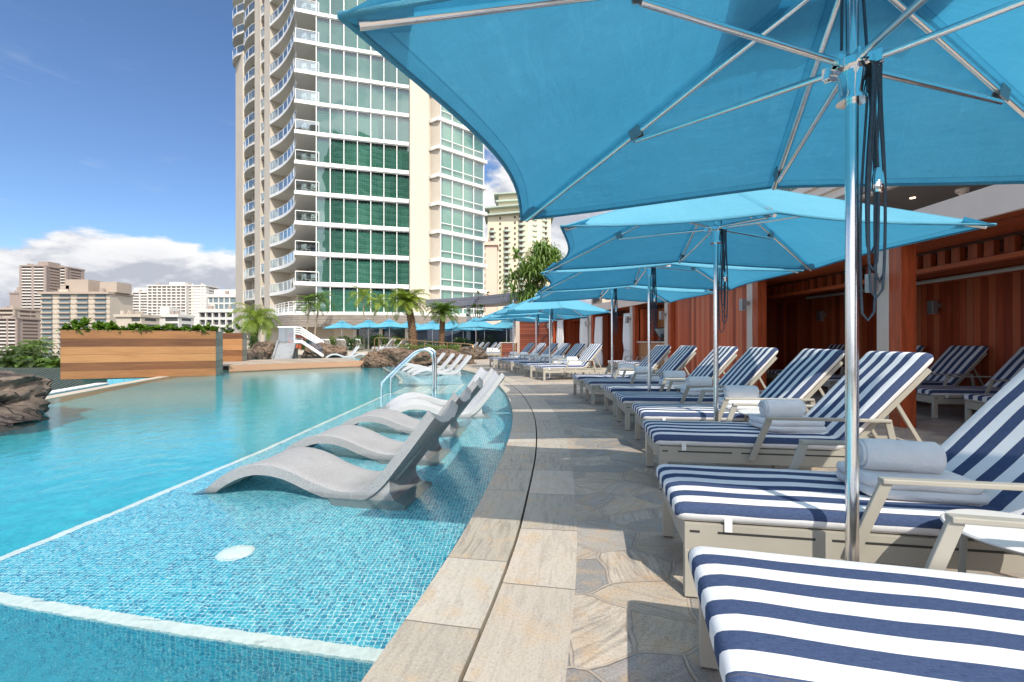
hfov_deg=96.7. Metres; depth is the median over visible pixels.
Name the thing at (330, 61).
window
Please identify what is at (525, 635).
border
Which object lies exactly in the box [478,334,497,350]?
flowering shrub
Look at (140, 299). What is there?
city tower
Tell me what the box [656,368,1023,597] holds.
sun lounger
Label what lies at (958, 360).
sun lounger
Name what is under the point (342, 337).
garden shrub
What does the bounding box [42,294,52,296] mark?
window
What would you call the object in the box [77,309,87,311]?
window
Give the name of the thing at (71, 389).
basin wall
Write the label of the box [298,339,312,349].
rock shrub
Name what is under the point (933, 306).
wall lamp
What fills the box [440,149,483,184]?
window
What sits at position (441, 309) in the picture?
palm tree
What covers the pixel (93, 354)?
plank planter
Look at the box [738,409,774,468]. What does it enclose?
side table
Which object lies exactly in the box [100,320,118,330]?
planter shrub
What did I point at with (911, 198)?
ceiling
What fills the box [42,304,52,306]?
window
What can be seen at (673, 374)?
rolled towel
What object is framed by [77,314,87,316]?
window
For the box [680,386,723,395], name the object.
folded towel
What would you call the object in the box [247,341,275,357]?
boulder
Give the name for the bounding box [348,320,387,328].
parasol
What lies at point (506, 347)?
host stand
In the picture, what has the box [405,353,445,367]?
ledge lounger
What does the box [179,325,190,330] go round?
planter shrub
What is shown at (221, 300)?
window
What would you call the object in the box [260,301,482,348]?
podium building
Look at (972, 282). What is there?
cabana
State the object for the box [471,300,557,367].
parasol
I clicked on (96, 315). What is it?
window
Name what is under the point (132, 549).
water
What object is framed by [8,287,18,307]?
city tower
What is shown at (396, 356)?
boulder
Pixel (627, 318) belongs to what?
wall lamp
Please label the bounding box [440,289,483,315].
window
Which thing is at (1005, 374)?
sun lounger
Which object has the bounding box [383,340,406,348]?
sun lounger
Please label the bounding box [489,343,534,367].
sun lounger
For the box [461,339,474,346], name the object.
flowering shrub
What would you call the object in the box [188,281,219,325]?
city tower
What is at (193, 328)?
planter shrub
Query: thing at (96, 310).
window
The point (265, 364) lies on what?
boardwalk
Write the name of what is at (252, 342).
rock shrub
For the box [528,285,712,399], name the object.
parasol
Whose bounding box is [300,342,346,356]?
boulder
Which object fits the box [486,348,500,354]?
sun lounger
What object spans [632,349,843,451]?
sun lounger
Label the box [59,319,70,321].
window
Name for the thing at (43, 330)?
window
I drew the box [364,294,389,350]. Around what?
palm tree
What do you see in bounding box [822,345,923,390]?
sun lounger
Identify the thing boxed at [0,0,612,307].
sky
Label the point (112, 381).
basin end wall
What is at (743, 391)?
rolled towel
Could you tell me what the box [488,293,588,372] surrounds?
parasol
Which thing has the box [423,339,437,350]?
flowering shrub
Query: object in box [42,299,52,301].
window
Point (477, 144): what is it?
window
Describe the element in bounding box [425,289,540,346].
curved canopy
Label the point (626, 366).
rolled towel
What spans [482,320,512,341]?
parasol
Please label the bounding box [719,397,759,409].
folded towel
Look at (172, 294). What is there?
city tower
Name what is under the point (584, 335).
curtain
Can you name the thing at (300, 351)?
terrace
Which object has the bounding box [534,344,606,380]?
sun lounger
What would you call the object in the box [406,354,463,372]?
ledge lounger
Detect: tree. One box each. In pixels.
[48,351,59,359]
[226,302,281,345]
[293,294,325,336]
[305,291,334,343]
[346,285,376,350]
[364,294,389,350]
[388,288,429,349]
[424,300,459,348]
[465,290,489,345]
[498,237,564,303]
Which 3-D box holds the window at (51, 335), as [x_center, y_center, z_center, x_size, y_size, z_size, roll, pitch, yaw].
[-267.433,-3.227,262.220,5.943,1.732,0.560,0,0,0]
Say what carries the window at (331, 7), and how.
in the hotel tower at (394, 172)
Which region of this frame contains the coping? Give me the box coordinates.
[361,367,535,681]
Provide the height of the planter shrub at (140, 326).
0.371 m
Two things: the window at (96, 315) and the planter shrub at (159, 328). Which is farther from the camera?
the window at (96, 315)
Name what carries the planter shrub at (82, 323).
in the plank planter at (93, 354)
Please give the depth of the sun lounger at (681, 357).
7.71 m
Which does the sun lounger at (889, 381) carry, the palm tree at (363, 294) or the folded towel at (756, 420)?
the folded towel at (756, 420)
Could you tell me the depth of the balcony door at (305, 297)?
52.48 m
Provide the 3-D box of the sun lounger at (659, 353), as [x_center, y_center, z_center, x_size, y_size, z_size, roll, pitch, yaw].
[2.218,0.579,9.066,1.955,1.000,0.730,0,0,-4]
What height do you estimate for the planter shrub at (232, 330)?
0.556 m
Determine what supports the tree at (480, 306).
on the deck
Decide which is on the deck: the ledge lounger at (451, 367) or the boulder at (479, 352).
the boulder at (479, 352)
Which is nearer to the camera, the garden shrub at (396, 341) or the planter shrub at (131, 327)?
the planter shrub at (131, 327)
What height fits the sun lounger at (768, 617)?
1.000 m
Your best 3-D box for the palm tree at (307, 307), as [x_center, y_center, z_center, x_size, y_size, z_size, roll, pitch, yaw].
[-17.726,-1.634,39.939,2.694,5.030,3.123,0,0,0]
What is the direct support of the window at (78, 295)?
in the balcony hotel at (78, 299)
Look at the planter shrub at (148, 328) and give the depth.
14.13 m
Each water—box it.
[0,366,512,681]
[247,356,363,359]
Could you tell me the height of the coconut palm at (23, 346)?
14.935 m
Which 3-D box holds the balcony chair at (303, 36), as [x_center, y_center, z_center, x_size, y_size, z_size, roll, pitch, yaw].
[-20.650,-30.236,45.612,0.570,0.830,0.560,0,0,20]
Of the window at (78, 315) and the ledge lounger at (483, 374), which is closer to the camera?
the ledge lounger at (483, 374)
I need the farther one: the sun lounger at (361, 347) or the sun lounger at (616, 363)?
the sun lounger at (361, 347)
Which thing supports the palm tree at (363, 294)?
on the terrace
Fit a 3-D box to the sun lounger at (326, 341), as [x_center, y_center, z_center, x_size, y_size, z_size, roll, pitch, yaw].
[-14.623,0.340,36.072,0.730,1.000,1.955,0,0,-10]
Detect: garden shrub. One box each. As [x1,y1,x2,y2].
[326,335,335,345]
[336,335,348,344]
[365,334,384,349]
[371,334,387,349]
[387,337,400,346]
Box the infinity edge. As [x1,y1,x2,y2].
[45,376,168,399]
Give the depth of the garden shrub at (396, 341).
41.41 m
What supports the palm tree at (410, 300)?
on the deck
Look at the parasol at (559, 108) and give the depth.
1.91 m
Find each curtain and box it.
[557,320,563,357]
[579,318,588,357]
[594,316,602,365]
[623,313,629,359]
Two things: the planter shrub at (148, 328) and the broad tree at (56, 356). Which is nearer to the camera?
the planter shrub at (148, 328)
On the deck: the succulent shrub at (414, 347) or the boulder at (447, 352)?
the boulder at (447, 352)
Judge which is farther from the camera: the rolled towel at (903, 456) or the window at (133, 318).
the window at (133, 318)
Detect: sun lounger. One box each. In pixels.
[321,339,330,344]
[336,339,350,350]
[352,339,363,351]
[372,339,395,350]
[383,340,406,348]
[482,342,489,355]
[484,342,500,356]
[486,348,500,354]
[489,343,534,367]
[497,343,545,368]
[505,343,557,371]
[513,343,569,373]
[523,344,589,377]
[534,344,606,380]
[572,345,670,397]
[583,345,696,404]
[602,346,737,416]
[608,356,640,371]
[614,347,777,430]
[624,357,644,365]
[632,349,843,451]
[642,351,933,488]
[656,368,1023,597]
[688,513,1023,681]
[766,344,844,378]
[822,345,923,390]
[916,346,1023,418]
[918,346,987,385]
[962,394,994,421]
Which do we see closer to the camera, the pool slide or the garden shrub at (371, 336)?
the pool slide
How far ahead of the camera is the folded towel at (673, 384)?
6.70 m
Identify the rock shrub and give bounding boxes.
[247,336,259,348]
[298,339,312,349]
[346,337,362,349]
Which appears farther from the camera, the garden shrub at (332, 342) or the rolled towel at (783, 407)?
the garden shrub at (332, 342)
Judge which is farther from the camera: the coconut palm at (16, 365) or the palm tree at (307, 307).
the coconut palm at (16, 365)
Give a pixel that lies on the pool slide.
(285, 350)
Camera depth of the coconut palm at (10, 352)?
104.72 m
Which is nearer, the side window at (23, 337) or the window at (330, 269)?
the window at (330, 269)
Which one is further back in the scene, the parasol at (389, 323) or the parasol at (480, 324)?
the parasol at (389, 323)
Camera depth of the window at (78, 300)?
261.93 m
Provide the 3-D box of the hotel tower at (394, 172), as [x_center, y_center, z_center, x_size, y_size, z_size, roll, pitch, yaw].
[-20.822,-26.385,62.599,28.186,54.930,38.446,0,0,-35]
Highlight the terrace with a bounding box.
[298,349,376,355]
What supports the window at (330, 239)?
in the hotel tower at (394, 172)
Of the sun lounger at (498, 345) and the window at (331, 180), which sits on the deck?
the sun lounger at (498, 345)
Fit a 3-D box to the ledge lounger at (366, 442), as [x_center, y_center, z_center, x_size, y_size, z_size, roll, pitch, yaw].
[-1.393,0.869,4.551,1.925,0.800,0.576,0,0,7]
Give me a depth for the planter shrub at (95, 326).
13.72 m
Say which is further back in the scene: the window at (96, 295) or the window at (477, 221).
the window at (96, 295)
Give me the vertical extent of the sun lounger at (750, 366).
1.000 m
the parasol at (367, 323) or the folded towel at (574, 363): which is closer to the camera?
the folded towel at (574, 363)
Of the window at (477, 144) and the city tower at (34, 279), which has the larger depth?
the city tower at (34, 279)
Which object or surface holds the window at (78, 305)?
in the balcony hotel at (78, 299)
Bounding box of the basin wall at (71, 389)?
[48,383,108,395]
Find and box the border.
[462,367,576,681]
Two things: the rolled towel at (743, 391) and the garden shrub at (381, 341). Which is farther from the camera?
the garden shrub at (381, 341)
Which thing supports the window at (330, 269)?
in the hotel tower at (394, 172)
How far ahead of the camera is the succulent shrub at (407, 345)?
23.84 m
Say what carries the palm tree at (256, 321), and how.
on the terrace
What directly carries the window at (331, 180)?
in the hotel tower at (394, 172)
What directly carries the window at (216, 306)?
in the white hotel at (222, 298)
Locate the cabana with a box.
[514,184,1023,427]
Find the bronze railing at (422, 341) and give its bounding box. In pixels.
[374,337,473,361]
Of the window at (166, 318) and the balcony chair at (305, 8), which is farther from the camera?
the window at (166, 318)
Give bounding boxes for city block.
[0,305,40,318]
[0,311,40,357]
[113,310,160,330]
[153,307,194,330]
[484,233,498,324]
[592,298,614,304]
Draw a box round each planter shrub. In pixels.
[55,322,72,331]
[68,315,91,332]
[85,320,105,331]
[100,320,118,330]
[118,323,135,332]
[133,322,145,331]
[142,325,156,330]
[154,324,162,330]
[159,323,175,330]
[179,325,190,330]
[187,324,202,330]
[195,322,211,332]
[207,325,221,331]
[222,322,241,332]
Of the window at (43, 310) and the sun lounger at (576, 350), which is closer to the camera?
the sun lounger at (576, 350)
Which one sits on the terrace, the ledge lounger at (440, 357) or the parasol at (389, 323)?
the parasol at (389, 323)
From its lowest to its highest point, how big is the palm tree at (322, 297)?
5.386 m
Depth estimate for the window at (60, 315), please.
261.93 m
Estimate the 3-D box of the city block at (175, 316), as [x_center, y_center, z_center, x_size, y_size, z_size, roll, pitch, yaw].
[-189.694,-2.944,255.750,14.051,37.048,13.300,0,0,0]
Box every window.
[23,337,37,338]
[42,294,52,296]
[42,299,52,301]
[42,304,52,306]
[42,309,52,311]
[42,314,52,316]
[42,319,52,321]
[42,324,52,326]
[42,329,52,331]
[42,334,52,336]
[59,294,70,296]
[59,299,70,301]
[59,304,70,306]
[59,309,70,311]
[59,314,70,316]
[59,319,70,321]
[77,294,87,296]
[77,299,87,301]
[77,304,87,306]
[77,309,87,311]
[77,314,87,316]
[95,294,105,296]
[95,299,105,301]
[95,304,105,306]
[95,309,105,311]
[95,314,105,316]
[132,317,139,320]
[165,317,177,320]
[209,298,235,302]
[215,305,235,308]
[316,0,366,14]
[316,16,375,50]
[316,46,408,84]
[316,76,408,113]
[316,106,408,141]
[316,136,408,170]
[316,166,408,198]
[316,196,408,227]
[316,226,408,256]
[316,256,408,284]
[316,286,408,311]
[440,105,463,125]
[440,120,483,158]
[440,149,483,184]
[440,177,483,211]
[440,205,483,237]
[440,233,483,263]
[440,261,483,289]
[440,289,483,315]
[778,188,796,190]
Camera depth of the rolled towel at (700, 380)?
5.67 m
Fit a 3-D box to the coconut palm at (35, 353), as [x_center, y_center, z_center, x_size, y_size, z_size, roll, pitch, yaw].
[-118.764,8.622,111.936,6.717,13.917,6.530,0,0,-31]
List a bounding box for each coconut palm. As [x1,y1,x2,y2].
[0,347,31,363]
[0,354,26,367]
[1,344,42,365]
[9,356,38,367]
[12,348,48,364]
[17,355,56,367]
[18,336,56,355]
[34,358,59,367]
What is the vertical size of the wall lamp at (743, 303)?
0.243 m
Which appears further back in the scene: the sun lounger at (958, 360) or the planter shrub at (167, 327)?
the planter shrub at (167, 327)
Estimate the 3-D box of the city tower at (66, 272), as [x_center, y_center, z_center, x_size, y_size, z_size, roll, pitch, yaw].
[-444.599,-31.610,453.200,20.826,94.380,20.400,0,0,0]
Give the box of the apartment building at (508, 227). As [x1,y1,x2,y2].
[484,192,553,322]
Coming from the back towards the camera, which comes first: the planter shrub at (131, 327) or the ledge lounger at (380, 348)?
the ledge lounger at (380, 348)
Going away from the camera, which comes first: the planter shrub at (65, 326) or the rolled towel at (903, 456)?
the rolled towel at (903, 456)
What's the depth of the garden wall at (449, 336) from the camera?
38.01 m
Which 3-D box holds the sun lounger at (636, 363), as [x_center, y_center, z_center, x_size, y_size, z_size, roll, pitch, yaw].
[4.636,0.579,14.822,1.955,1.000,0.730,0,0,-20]
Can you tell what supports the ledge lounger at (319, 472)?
on the pool ledge
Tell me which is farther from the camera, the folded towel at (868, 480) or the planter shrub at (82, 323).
the planter shrub at (82, 323)
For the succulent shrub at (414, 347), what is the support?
on the boulder
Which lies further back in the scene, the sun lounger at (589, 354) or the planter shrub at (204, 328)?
the planter shrub at (204, 328)
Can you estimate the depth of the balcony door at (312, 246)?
52.03 m
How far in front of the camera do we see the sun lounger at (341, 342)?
35.39 m
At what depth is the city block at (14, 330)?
299.94 m
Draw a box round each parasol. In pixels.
[323,321,359,328]
[337,0,1023,561]
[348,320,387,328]
[370,317,407,340]
[393,321,422,328]
[416,321,452,344]
[431,321,472,330]
[451,316,501,328]
[465,328,504,343]
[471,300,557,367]
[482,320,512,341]
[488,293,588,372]
[492,284,610,377]
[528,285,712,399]
[539,262,803,391]
[545,189,996,463]
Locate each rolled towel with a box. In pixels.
[552,355,562,359]
[566,357,577,361]
[618,363,634,368]
[634,366,652,371]
[663,370,685,377]
[685,376,711,387]
[723,385,758,397]
[758,399,805,416]
[859,438,946,473]
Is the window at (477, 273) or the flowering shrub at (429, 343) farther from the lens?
the window at (477, 273)
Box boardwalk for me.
[223,358,363,371]
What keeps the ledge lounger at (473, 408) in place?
on the pool ledge
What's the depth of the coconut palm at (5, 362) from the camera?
89.50 m
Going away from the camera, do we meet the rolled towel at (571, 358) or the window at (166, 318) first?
the rolled towel at (571, 358)
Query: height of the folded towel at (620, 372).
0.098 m
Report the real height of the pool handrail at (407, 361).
1.577 m
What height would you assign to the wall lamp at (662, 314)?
0.243 m
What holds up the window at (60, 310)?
in the balcony hotel at (78, 299)
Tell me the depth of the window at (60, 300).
261.93 m
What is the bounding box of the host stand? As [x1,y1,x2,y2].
[500,342,517,356]
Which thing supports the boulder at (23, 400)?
in the water at (132, 549)
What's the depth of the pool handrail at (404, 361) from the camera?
9.13 m
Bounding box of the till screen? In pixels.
[655,327,663,340]
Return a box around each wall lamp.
[625,316,630,322]
[659,311,665,319]
[739,299,749,310]
[817,311,825,320]
[865,273,881,292]
[927,300,941,313]
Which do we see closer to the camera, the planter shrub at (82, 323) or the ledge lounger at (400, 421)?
the ledge lounger at (400, 421)
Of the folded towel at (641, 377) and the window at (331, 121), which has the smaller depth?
the folded towel at (641, 377)
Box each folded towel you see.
[564,361,581,364]
[615,370,633,374]
[630,374,659,379]
[659,379,685,386]
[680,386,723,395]
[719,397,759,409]
[748,414,825,432]
[836,461,989,504]
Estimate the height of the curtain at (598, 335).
2.060 m
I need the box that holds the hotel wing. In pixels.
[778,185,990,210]
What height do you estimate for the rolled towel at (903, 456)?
0.149 m
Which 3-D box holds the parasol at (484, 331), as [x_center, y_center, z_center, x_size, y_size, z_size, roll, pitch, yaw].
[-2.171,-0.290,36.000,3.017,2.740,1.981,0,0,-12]
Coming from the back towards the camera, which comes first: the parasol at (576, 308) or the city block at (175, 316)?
the city block at (175, 316)
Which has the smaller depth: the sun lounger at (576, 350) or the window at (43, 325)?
the sun lounger at (576, 350)
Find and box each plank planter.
[60,330,222,379]
[223,333,246,361]
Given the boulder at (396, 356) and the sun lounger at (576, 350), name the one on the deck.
the sun lounger at (576, 350)
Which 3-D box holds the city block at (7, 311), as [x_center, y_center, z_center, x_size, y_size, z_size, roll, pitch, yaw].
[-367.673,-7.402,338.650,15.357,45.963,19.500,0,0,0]
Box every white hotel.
[197,304,249,348]
[206,289,235,308]
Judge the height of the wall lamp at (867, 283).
0.243 m
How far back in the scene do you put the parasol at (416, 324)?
37.47 m
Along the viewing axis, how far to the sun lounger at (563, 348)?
15.27 m
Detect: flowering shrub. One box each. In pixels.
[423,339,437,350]
[451,336,466,347]
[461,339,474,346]
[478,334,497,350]
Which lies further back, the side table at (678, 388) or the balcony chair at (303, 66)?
the balcony chair at (303, 66)
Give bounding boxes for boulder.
[0,370,54,426]
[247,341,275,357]
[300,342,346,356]
[359,355,388,366]
[364,348,444,366]
[432,348,475,364]
[455,346,487,359]
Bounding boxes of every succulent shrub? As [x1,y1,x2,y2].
[403,343,412,349]
[409,345,418,349]
[451,344,459,350]
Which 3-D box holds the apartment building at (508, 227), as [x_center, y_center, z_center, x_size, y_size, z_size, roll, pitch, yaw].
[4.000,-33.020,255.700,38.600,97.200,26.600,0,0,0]
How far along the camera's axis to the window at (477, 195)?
51.50 m
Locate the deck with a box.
[83,355,1023,681]
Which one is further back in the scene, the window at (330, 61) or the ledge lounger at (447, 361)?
the window at (330, 61)
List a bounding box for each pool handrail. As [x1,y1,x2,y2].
[380,348,434,395]
[390,347,436,388]
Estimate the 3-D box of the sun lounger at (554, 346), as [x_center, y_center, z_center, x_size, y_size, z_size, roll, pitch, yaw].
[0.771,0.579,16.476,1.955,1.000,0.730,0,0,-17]
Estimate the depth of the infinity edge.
10.56 m
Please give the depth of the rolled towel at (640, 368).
7.96 m
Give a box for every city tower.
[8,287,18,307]
[19,262,61,316]
[59,265,84,284]
[132,288,146,314]
[147,281,192,314]
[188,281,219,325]
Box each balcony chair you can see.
[302,3,309,9]
[302,33,309,40]
[302,63,309,70]
[302,93,309,100]
[302,123,309,130]
[302,154,309,160]
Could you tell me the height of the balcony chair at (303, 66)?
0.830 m
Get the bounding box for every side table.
[673,385,685,391]
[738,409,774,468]
[940,509,1023,572]
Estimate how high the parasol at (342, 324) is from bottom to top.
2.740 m
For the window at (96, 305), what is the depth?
261.93 m
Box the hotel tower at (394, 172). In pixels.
[232,0,486,346]
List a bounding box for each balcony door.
[305,242,315,251]
[305,269,315,281]
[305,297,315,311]
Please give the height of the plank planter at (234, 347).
1.200 m
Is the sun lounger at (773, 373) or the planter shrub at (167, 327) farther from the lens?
the planter shrub at (167, 327)
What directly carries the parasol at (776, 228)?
on the deck
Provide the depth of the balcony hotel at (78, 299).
262.00 m
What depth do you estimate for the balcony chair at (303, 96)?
45.41 m
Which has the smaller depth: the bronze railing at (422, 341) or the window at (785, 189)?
the window at (785, 189)
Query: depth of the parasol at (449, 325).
32.91 m
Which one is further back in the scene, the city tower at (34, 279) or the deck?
the city tower at (34, 279)
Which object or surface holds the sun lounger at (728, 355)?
on the deck
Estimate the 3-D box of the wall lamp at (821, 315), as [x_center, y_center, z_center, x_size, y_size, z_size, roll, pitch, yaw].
[7.614,-0.619,11.192,0.170,0.243,0.110,0,0,-5]
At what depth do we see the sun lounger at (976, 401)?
5.74 m
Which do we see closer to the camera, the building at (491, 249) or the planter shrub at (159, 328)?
the planter shrub at (159, 328)
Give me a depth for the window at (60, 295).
261.93 m
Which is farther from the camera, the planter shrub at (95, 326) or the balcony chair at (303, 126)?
the balcony chair at (303, 126)
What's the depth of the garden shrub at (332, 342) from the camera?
41.50 m
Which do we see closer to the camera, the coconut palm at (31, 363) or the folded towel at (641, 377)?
the folded towel at (641, 377)
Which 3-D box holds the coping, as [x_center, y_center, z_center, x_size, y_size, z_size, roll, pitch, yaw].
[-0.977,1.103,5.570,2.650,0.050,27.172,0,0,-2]
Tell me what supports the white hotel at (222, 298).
on the ground
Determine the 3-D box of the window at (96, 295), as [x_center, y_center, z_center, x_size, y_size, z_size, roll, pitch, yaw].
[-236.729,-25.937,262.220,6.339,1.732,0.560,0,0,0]
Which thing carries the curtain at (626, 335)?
hanging from the cabana
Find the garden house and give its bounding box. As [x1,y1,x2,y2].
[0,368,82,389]
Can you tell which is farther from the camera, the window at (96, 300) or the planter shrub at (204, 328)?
the window at (96, 300)
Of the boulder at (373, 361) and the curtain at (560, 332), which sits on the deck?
the boulder at (373, 361)
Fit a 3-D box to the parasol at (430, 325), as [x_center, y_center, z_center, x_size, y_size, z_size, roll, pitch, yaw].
[-5.937,-0.290,34.000,3.017,2.740,1.981,0,0,-15]
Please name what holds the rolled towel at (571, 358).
on the folded towel at (574, 363)
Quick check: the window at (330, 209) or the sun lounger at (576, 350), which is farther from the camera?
the window at (330, 209)
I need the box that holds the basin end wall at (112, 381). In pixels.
[107,378,145,384]
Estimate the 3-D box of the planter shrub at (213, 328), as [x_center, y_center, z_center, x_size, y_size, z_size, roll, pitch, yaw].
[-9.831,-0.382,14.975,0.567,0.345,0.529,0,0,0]
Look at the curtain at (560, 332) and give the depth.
21.99 m
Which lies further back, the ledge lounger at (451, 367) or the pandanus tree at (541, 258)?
the pandanus tree at (541, 258)
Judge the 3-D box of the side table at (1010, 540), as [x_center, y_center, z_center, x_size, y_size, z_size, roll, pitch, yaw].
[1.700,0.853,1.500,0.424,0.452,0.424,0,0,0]
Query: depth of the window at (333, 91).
46.87 m
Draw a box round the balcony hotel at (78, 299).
[37,279,133,357]
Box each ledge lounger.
[205,400,457,500]
[284,387,470,459]
[325,346,359,357]
[339,377,482,433]
[352,346,383,356]
[385,367,493,408]
[389,371,504,416]
[401,353,454,370]
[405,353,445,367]
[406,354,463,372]
[410,355,471,375]
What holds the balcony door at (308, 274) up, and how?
in the hotel tower at (394, 172)
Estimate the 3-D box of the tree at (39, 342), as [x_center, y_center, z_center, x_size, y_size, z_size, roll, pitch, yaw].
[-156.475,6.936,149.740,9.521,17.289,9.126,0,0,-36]
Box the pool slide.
[272,326,323,358]
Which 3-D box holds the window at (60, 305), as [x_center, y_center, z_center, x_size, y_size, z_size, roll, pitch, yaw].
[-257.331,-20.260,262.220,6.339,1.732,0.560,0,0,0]
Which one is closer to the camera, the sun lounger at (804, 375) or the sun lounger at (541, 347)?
the sun lounger at (804, 375)
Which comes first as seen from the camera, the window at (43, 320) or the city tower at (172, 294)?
the window at (43, 320)
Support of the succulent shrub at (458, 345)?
on the boulder
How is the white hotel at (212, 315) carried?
on the ground
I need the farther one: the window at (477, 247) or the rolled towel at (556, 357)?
the window at (477, 247)
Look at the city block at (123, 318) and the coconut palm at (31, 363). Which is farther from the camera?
the city block at (123, 318)
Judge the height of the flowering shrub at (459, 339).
1.494 m
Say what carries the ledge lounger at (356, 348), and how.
on the upper pool floor
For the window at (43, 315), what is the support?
in the balcony hotel at (78, 299)
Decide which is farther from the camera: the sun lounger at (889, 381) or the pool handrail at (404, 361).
the pool handrail at (404, 361)
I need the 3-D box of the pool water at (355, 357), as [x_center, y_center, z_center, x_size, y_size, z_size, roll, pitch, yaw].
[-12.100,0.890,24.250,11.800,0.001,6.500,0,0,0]
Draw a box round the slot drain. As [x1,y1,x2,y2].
[514,419,536,548]
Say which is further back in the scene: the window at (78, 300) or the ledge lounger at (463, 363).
the window at (78, 300)
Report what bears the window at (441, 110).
in the hotel tower at (394, 172)
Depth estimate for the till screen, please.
14.58 m
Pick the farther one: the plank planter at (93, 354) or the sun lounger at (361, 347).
the sun lounger at (361, 347)
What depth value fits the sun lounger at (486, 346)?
32.40 m
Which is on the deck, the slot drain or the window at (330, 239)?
the slot drain
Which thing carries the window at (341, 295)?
in the hotel tower at (394, 172)
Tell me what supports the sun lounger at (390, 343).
on the terrace
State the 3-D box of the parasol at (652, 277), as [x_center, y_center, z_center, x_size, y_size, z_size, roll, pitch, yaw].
[1.890,-0.291,6.270,3.017,2.740,1.981,0,0,3]
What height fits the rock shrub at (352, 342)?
0.831 m
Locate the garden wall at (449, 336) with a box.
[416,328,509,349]
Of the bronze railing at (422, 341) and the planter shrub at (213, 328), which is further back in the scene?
the bronze railing at (422, 341)
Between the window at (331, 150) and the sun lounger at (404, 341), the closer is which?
the sun lounger at (404, 341)

